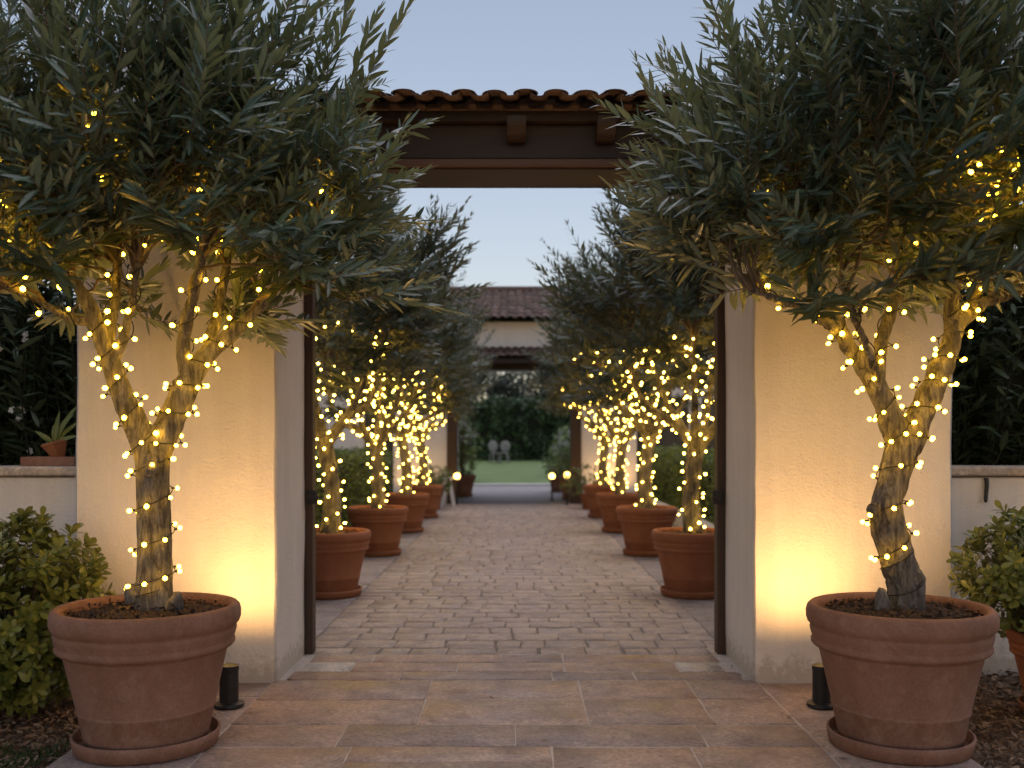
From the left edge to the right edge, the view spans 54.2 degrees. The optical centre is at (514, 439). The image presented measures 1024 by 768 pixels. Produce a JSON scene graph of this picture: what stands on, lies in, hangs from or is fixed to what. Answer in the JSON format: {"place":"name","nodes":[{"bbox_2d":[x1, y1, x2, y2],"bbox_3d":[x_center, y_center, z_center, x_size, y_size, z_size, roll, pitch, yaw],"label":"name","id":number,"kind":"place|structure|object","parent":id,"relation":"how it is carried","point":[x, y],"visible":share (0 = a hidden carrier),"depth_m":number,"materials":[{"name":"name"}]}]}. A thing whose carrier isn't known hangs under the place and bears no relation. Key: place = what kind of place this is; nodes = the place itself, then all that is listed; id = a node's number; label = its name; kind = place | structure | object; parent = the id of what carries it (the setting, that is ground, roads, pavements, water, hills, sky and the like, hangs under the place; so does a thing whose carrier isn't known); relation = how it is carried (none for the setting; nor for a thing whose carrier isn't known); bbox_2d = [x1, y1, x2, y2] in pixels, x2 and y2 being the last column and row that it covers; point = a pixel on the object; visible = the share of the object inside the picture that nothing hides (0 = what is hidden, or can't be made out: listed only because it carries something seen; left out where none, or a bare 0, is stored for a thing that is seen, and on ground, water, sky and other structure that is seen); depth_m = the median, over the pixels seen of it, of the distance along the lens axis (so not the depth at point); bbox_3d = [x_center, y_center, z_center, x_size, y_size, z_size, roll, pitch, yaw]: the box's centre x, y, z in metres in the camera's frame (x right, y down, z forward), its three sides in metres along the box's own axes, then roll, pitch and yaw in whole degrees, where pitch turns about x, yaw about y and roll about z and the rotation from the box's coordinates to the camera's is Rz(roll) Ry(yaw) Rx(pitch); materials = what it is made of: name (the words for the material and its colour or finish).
{"place":"outdoors","nodes":[
{"label":"outdoors","id":0,"kind":"place"},
{"bbox_2d":[0,739,69,767],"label":"mulch","id":1,"kind":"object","parent":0,"point":[27,751],"depth_m":4.56,"materials":[{"name":"brown wood"}]},
{"bbox_2d":[0,677,79,767],"bbox_3d":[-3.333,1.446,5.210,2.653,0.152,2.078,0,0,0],"label":"bark litter","id":2,"kind":"object","parent":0,"point":[18,731],"visible":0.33,"depth_m":4.96,"materials":[{"name":"brown wood"}]},
{"bbox_2d":[0,465,75,672],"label":"garden wall","id":3,"kind":"structure","parent":2,"relation":"on","point":[52,489],"depth_m":6.22,"materials":[{"name":"paint"}]},
{"bbox_2d":[20,456,75,465],"bbox_3d":[-2.940,0.135,6.360,0.340,0.058,0.150,0,0,0],"label":"planter tray","id":4,"kind":"object","parent":3,"relation":"on","point":[48,461],"visible":0.75,"depth_m":6.29,"materials":[{"name":"ceramic"}]},
{"bbox_2d":[36,406,76,456],"bbox_3d":[-2.886,-0.044,6.375,0.214,0.391,0.245,0,0,39],"label":"planter","id":5,"kind":"object","parent":4,"relation":"on","point":[55,446],"visible":0.87,"depth_m":6.34,"materials":[{"name":"orange ceramic"}]},
{"bbox_2d":[0,506,115,718],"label":"shrub","id":6,"kind":"object","parent":2,"relation":"on","point":[28,657],"visible":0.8,"depth_m":5.21,"materials":[{"name":"green plant"}]},
{"bbox_2d":[458,460,563,482],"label":"lawn","id":7,"kind":"structure","parent":0,"point":[523,471],"depth_m":38.45,"materials":[{"name":"green plant"}]},
{"bbox_2d":[458,413,484,473],"bbox_3d":[-1.967,0.252,33.605,1.952,2.527,1.729,0,0,0],"label":"flowering shrub","id":8,"kind":"object","parent":7,"relation":"on","point":[468,429],"visible":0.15,"depth_m":33.51,"materials":[{"name":"green plant"}]},
{"bbox_2d":[468,372,502,401],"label":"garden tree","id":9,"kind":"object","parent":7,"relation":"on","point":[481,379],"visible":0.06,"depth_m":51.77,"materials":[{"name":"green plant"}]},
{"bbox_2d":[488,441,500,462],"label":"garden chair","id":10,"kind":"object","parent":7,"relation":"on","point":[492,446],"visible":1,"depth_m":44.10,"materials":[{"name":"white paint"}]},
{"bbox_2d":[498,441,509,462],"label":"garden chair","id":11,"kind":"object","parent":7,"relation":"on","point":[504,446],"visible":1,"depth_m":44.13,"materials":[{"name":"white paint"}]},
{"bbox_2d":[479,372,535,399],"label":"garden tree","id":12,"kind":"object","parent":7,"relation":"on","point":[501,388],"visible":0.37,"depth_m":55.98,"materials":[{"name":"green plant"}]},
{"bbox_2d":[458,393,569,460],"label":"hedge","id":13,"kind":"object","parent":7,"relation":"on","point":[524,427],"visible":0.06,"depth_m":46.55,"materials":[{"name":"green plant"}]},
{"bbox_2d":[509,372,556,399],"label":"garden tree","id":14,"kind":"object","parent":7,"relation":"on","point":[537,393],"visible":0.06,"depth_m":52.48,"materials":[{"name":"green plant"}]},
{"bbox_2d":[548,425,569,471],"bbox_3d":[2.175,0.428,36.546,1.996,2.195,2.010,0,0,0],"label":"flowering shrub","id":15,"kind":"object","parent":7,"relation":"on","point":[566,443],"visible":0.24,"depth_m":36.20,"materials":[{"name":"green plant"}]},
{"bbox_2d":[0,0,1022,401],"label":"sky","id":16,"kind":"structure","parent":0,"point":[447,46],"materials":[{"name":"blue"}]},
{"bbox_2d":[300,662,724,671],"bbox_3d":[-0.015,1.442,6.295,2.622,0.035,0.243,0,0,0],"label":"stone threshold","id":17,"kind":"object","parent":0,"point":[682,667],"visible":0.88,"depth_m":6.26,"materials":[{"name":"sandstone"}]},
{"bbox_2d":[458,486,569,503],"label":"road","id":18,"kind":"structure","parent":0,"point":[511,494],"depth_m":25.81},
{"bbox_2d":[458,474,475,496],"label":"terracotta pot","id":19,"kind":"object","parent":18,"relation":"on","point":[465,484],"visible":0.62,"depth_m":25.54,"materials":[{"name":"ceramic"}]},
{"bbox_2d":[458,400,477,474],"bbox_3d":[-1.384,-0.009,25.807,0.878,2.447,0.908,0,0,0],"label":"shrub","id":20,"kind":"object","parent":19,"relation":"in","point":[461,463],"visible":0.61,"depth_m":25.76,"materials":[{"name":"green plant"}]},
{"bbox_2d":[316,286,713,503],"bbox_3d":[0.005,-1.165,24.825,18.981,5.330,6.015,0,0,0],"label":"gatehouse","id":21,"kind":"object","parent":18,"relation":"on","point":[514,323],"visible":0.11,"depth_m":22.60,"materials":[{"name":"paint"}]},
{"bbox_2d":[365,405,392,492],"bbox_3d":[-3.085,0.295,22.830,0.690,2.310,0.060,0,0,0],"label":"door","id":22,"kind":"structure","parent":21,"relation":"in","point":[370,422],"depth_m":22.80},
{"bbox_2d":[637,399,687,501],"bbox_3d":[3.350,0.245,22.830,1.220,2.410,0.060,0,0,0],"label":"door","id":23,"kind":"structure","parent":21,"relation":"in","point":[668,437],"depth_m":22.80,"materials":[{"name":"brown wood"}]},
{"bbox_2d":[702,398,713,448],"bbox_3d":[4.860,0.245,22.830,1.300,2.410,0.060,0,0,0],"label":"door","id":24,"kind":"structure","parent":21,"relation":"in","point":[711,443],"depth_m":22.80,"materials":[{"name":"brown wood"}]},
{"bbox_2d":[549,473,554,500],"bbox_3d":[0.888,1.125,24.000,0.143,0.661,0.150,0,0,0],"label":"globe lantern","id":25,"kind":"object","parent":18,"relation":"on","point":[551,476],"visible":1,"depth_m":23.98,"materials":[{"name":"white metal"}]},
{"bbox_2d":[548,475,564,491],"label":"terracotta pot","id":26,"kind":"object","parent":18,"relation":"on","point":[556,486],"visible":0.46,"depth_m":27.78,"materials":[{"name":"ceramic"}]},
{"bbox_2d":[541,449,569,475],"bbox_3d":[1.226,0.680,28.015,1.012,0.907,0.968,0,0,0],"label":"shrub","id":27,"kind":"object","parent":26,"relation":"in","point":[548,463],"visible":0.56,"depth_m":27.98,"materials":[{"name":"green plant"}]},
{"bbox_2d":[559,479,569,498],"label":"terracotta pot","id":28,"kind":"object","parent":18,"relation":"on","point":[562,482],"visible":0.27,"depth_m":24.42,"materials":[{"name":"ceramic"}]},
{"bbox_2d":[552,447,569,481],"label":"shrub","id":29,"kind":"object","parent":28,"relation":"in","point":[562,464],"visible":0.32,"depth_m":24.62,"materials":[{"name":"green plant"}]},
{"bbox_2d":[46,654,983,767],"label":"flagstone paving","id":30,"kind":"structure","parent":0,"point":[293,722],"depth_m":5.11,"materials":[{"name":"brown stone"}]},
{"bbox_2d":[47,592,240,765],"bbox_3d":[-1.722,1.083,4.677,0.847,0.686,0.842,0,0,0],"label":"terracotta pot","id":31,"kind":"object","parent":30,"relation":"on","point":[143,685],"visible":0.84,"depth_m":4.40,"materials":[{"name":"ceramic"}]},
{"bbox_2d":[0,0,472,611],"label":"olive tree","id":32,"kind":"object","parent":31,"relation":"in","point":[172,128],"visible":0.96,"depth_m":4.23,"materials":[{"name":"green plant"}]},
{"bbox_2d":[0,107,340,596],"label":"string lights","id":33,"kind":"object","parent":32,"relation":"attached to","point":[127,310],"visible":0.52,"depth_m":4.65},
{"bbox_2d":[214,663,244,709],"bbox_3d":[-1.533,1.316,5.360,0.164,0.220,0.164,0,0,0],"label":"ground uplight","id":34,"kind":"object","parent":30,"relation":"on","point":[229,699],"visible":0.9,"depth_m":5.32,"materials":[{"name":"black metal"}]},
{"bbox_2d":[806,663,832,709],"bbox_3d":[1.645,1.316,5.360,0.164,0.220,0.164,0,0,0],"label":"ground uplight","id":35,"kind":"object","parent":30,"relation":"on","point":[820,699],"visible":0.77,"depth_m":5.32,"materials":[{"name":"black metal"}]},
{"bbox_2d":[806,592,999,765],"bbox_3d":[1.801,1.091,4.682,0.848,0.669,0.845,0,0,0],"label":"terracotta pot","id":36,"kind":"object","parent":30,"relation":"on","point":[903,683],"visible":0.88,"depth_m":4.40,"materials":[{"name":"ceramic"}]},
{"bbox_2d":[590,0,1023,610],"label":"olive tree","id":37,"kind":"object","parent":36,"relation":"in","point":[930,84],"visible":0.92,"depth_m":4.16,"materials":[{"name":"green plant"}]},
{"bbox_2d":[705,150,1023,595],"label":"string lights","id":38,"kind":"object","parent":37,"relation":"attached to","point":[937,407],"visible":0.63,"depth_m":4.65},
{"bbox_2d":[313,504,716,653],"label":"cobblestone path","id":39,"kind":"structure","parent":0,"point":[347,622],"depth_m":9.10,"materials":[{"name":"grey stone"}]},
{"bbox_2d":[454,473,459,504],"bbox_3d":[-1.282,1.090,22.100,0.143,0.729,0.150,0,0,0],"label":"globe lantern","id":40,"kind":"object","parent":39,"relation":"on","point":[456,476],"visible":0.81,"depth_m":22.09,"materials":[{"name":"white metal"}]},
{"bbox_2d":[564,472,569,504],"bbox_3d":[1.149,1.079,22.100,0.143,0.752,0.150,0,0,0],"label":"globe lantern","id":41,"kind":"object","parent":39,"relation":"on","point":[568,473],"visible":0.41,"depth_m":22.09,"materials":[{"name":"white metal"}]},
{"bbox_2d":[316,504,713,636],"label":"border slabs","id":42,"kind":"structure","parent":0,"point":[700,611],"depth_m":10.06,"materials":[{"name":"grey stone"}]},
{"bbox_2d":[316,527,370,599],"bbox_3d":[-1.714,1.123,9.240,0.767,0.616,0.768,0,0,0],"label":"terracotta pot","id":43,"kind":"object","parent":42,"relation":"on","point":[339,558],"visible":0.59,"depth_m":8.98,"materials":[{"name":"ceramic"}]},
{"bbox_2d":[316,188,496,532],"bbox_3d":[-1.686,-1.031,9.272,2.758,3.994,2.767,0,0,33],"label":"olive tree","id":44,"kind":"object","parent":43,"relation":"in","point":[413,322],"visible":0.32,"depth_m":9.04,"materials":[{"name":"green plant"}]},
{"bbox_2d":[316,322,389,529],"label":"string lights","id":45,"kind":"object","parent":44,"relation":"attached to","point":[341,434],"visible":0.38,"depth_m":9.20},
{"bbox_2d":[347,505,408,556],"bbox_3d":[-1.715,1.126,12.500,0.766,0.609,0.769,0,0,0],"label":"terracotta pot","id":46,"kind":"object","parent":42,"relation":"on","point":[384,526],"visible":0.88,"depth_m":12.23,"materials":[{"name":"ceramic"}]},
{"bbox_2d":[316,200,492,508],"bbox_3d":[-1.703,-1.074,12.449,2.811,4.066,2.878,0,0,30],"label":"olive tree","id":47,"kind":"object","parent":46,"relation":"in","point":[377,482],"visible":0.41,"depth_m":12.38,"materials":[{"name":"green plant"}]},
{"bbox_2d":[318,368,445,508],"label":"string lights","id":48,"kind":"object","parent":47,"relation":"attached to","point":[381,423],"visible":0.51,"depth_m":12.43},
{"bbox_2d":[385,492,429,532],"bbox_3d":[-1.716,1.124,15.599,0.770,0.613,0.769,0,0,0],"label":"terracotta pot","id":49,"kind":"object","parent":42,"relation":"on","point":[415,503],"visible":0.73,"depth_m":15.34,"materials":[{"name":"ceramic"}]},
{"bbox_2d":[319,254,500,494],"bbox_3d":[-1.680,-1.091,15.563,2.908,4.100,2.794,0,0,0],"label":"olive tree","id":50,"kind":"object","parent":49,"relation":"in","point":[446,406],"visible":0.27,"depth_m":15.53,"materials":[{"name":"green plant"}]},
{"bbox_2d":[369,384,435,492],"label":"string lights","id":51,"kind":"object","parent":50,"relation":"attached to","point":[408,437],"visible":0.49,"depth_m":15.52},
{"bbox_2d":[411,484,442,517],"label":"terracotta pot","id":52,"kind":"object","parent":42,"relation":"on","point":[434,491],"visible":0.58,"depth_m":18.26,"materials":[{"name":"ceramic"}]},
{"bbox_2d":[362,289,499,485],"bbox_3d":[-1.746,-0.955,18.515,3.054,3.833,2.690,0,0,0],"label":"olive tree","id":53,"kind":"object","parent":52,"relation":"in","point":[421,450],"visible":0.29,"depth_m":18.46,"materials":[{"name":"green plant"}]},
{"bbox_2d":[387,389,445,484],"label":"string lights","id":54,"kind":"object","parent":53,"relation":"attached to","point":[422,439],"visible":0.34,"depth_m":18.45},
{"bbox_2d":[437,490,443,509],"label":"terracotta pot","id":55,"kind":"object","parent":42,"relation":"on","point":[438,508],"visible":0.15,"depth_m":20.62,"materials":[{"name":"ceramic"}]},
{"bbox_2d":[412,464,452,492],"bbox_3d":[-1.756,0.848,20.664,1.013,0.712,1.016,0,0,0],"label":"shrub","id":56,"kind":"object","parent":55,"relation":"in","point":[440,480],"visible":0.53,"depth_m":20.60,"materials":[{"name":"green plant"}]},
{"bbox_2d":[441,477,455,506],"bbox_3d":[-1.436,1.133,21.600,0.299,0.645,0.540,0,0,0],"label":"trestle","id":57,"kind":"object","parent":42,"relation":"on","point":[452,498],"visible":0.74,"depth_m":21.37,"materials":[{"name":"white paint"}]},
{"bbox_2d":[579,493,588,508],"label":"terracotta pot","id":58,"kind":"object","parent":42,"relation":"on","point":[583,497],"visible":0.24,"depth_m":20.68,"materials":[{"name":"ceramic"}]},
{"bbox_2d":[559,463,614,495],"bbox_3d":[1.586,0.866,20.798,1.274,0.784,1.169,0,0,17],"label":"shrub","id":59,"kind":"object","parent":58,"relation":"in","point":[573,480],"visible":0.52,"depth_m":20.72,"materials":[{"name":"green plant"}]},
{"bbox_2d":[583,484,614,517],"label":"terracotta pot","id":60,"kind":"object","parent":42,"relation":"on","point":[591,491],"visible":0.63,"depth_m":18.26,"materials":[{"name":"ceramic"}]},
{"bbox_2d":[524,315,673,485],"bbox_3d":[1.567,-1.042,18.516,2.907,4.016,2.903,0,0,0],"label":"olive tree","id":61,"kind":"object","parent":60,"relation":"in","point":[545,374],"visible":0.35,"depth_m":18.46,"materials":[{"name":"green plant"}]},
{"bbox_2d":[563,388,633,483],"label":"string lights","id":62,"kind":"object","parent":61,"relation":"attached to","point":[600,428],"visible":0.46,"depth_m":18.50},
{"bbox_2d":[596,492,638,532],"bbox_3d":[1.645,1.123,15.599,0.770,0.615,0.768,0,0,0],"label":"terracotta pot","id":63,"kind":"object","parent":42,"relation":"on","point":[608,503],"visible":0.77,"depth_m":15.34,"materials":[{"name":"ceramic"}]},
{"bbox_2d":[524,248,713,494],"bbox_3d":[1.650,-1.009,15.540,3.069,3.939,2.793,0,0,0],"label":"olive tree","id":64,"kind":"object","parent":63,"relation":"in","point":[619,488],"visible":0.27,"depth_m":15.51,"materials":[{"name":"green plant"}]},
{"bbox_2d":[562,387,661,493],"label":"string lights","id":65,"kind":"object","parent":64,"relation":"attached to","point":[625,436],"visible":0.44,"depth_m":15.51},
{"bbox_2d":[616,505,677,556],"bbox_3d":[1.644,1.124,12.499,0.770,0.613,0.769,0,0,0],"label":"terracotta pot","id":66,"kind":"object","parent":42,"relation":"on","point":[638,524],"visible":0.84,"depth_m":12.23,"materials":[{"name":"ceramic"}]},
{"bbox_2d":[521,188,713,508],"bbox_3d":[1.667,-1.097,12.386,3.215,4.111,2.887,0,0,0],"label":"olive tree","id":67,"kind":"object","parent":66,"relation":"in","point":[648,428],"visible":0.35,"depth_m":12.44,"materials":[{"name":"green plant"}]},
{"bbox_2d":[572,353,690,505],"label":"string lights","id":68,"kind":"object","parent":67,"relation":"attached to","point":[641,423],"visible":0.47,"depth_m":12.43},
{"bbox_2d":[651,527,713,599],"bbox_3d":[1.645,1.126,9.240,0.766,0.609,0.769,0,0,0],"label":"terracotta pot","id":69,"kind":"object","parent":42,"relation":"on","point":[686,560],"visible":0.69,"depth_m":8.97,"materials":[{"name":"ceramic"}]},
{"bbox_2d":[526,188,713,532],"bbox_3d":[1.629,-1.044,9.257,3.058,4.004,2.989,0,0,0],"label":"olive tree","id":70,"kind":"object","parent":69,"relation":"in","point":[673,302],"visible":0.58,"depth_m":9.11,"materials":[{"name":"green plant"}]},
{"bbox_2d":[596,334,713,531],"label":"string lights","id":71,"kind":"object","parent":70,"relation":"attached to","point":[686,396],"visible":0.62,"depth_m":9.26},
{"label":"ground","id":72,"kind":"structure","parent":0,"visible":0},
{"bbox_2d":[473,483,550,485],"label":"kerb","id":73,"kind":"structure","parent":72,"relation":"on","point":[511,484],"depth_m":31.70,"materials":[{"name":"grey concrete"}]},
{"bbox_2d":[50,88,984,682],"bbox_3d":[0.055,-0.345,6.386,6.159,3.689,1.787,0,0,0],"label":"gateway","id":74,"kind":"object","parent":72,"relation":"on","point":[798,450],"visible":0.35,"depth_m":5.89,"materials":[{"name":"paint"}]},
{"bbox_2d":[968,668,1023,767],"bbox_3d":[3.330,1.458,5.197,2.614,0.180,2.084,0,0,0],"label":"bark litter","id":75,"kind":"object","parent":72,"relation":"on","point":[1010,720],"visible":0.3,"depth_m":5.14,"materials":[{"name":"brown wood"}]},
{"bbox_2d":[951,465,1023,676],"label":"garden wall","id":76,"kind":"structure","parent":75,"relation":"on","point":[971,509],"depth_m":6.22,"materials":[{"name":"paint"}]},
{"bbox_2d":[984,477,988,502],"bbox_3d":[2.914,0.309,6.183,0.029,0.154,0.072,0,0,26],"label":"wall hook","id":77,"kind":"object","parent":76,"relation":"attached to","point":[986,488],"depth_m":6.19,"materials":[{"name":"black metal"}]},
{"bbox_2d":[1006,624,1023,710],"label":"terracotta pot","id":78,"kind":"object","parent":75,"relation":"on","point":[1015,638],"visible":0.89,"depth_m":5.32,"materials":[{"name":"ceramic"}]},
{"bbox_2d":[946,500,1023,641],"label":"shrub","id":79,"kind":"object","parent":78,"relation":"in","point":[1000,580],"visible":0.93,"depth_m":5.30,"materials":[{"name":"green plant"}]},
{"label":"courtyard ground","id":80,"kind":"structure","parent":0,"visible":0},
{"bbox_2d":[0,276,76,464],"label":"oleander shrub","id":81,"kind":"object","parent":80,"relation":"on","point":[38,379],"visible":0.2,"depth_m":6.87,"materials":[{"name":"green plant"}]},
{"bbox_2d":[316,446,397,526],"bbox_3d":[-2.928,0.789,14.340,1.054,1.410,12.582,0,0,0],"label":"hedge","id":82,"kind":"object","parent":80,"relation":"on","point":[354,471],"visible":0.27,"depth_m":16.00,"materials":[{"name":"green plant"}]},
{"label":"courtyard ground","id":83,"kind":"structure","parent":0,"visible":0},
{"bbox_2d":[652,498,713,527],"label":"planter wall","id":84,"kind":"structure","parent":83,"relation":"on","point":[678,522],"depth_m":14.98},
{"bbox_2d":[638,443,713,524],"bbox_3d":[2.985,0.615,14.357,1.042,1.149,12.575,0,0,0],"label":"hedge","id":85,"kind":"object","parent":84,"relation":"on","point":[668,475],"visible":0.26,"depth_m":16.37,"materials":[{"name":"green plant"}]},
{"bbox_2d":[951,213,1023,464],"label":"oleander shrub","id":86,"kind":"object","parent":83,"relation":"on","point":[987,428],"visible":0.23,"depth_m":6.96,"materials":[{"name":"green plant"}]}
]}

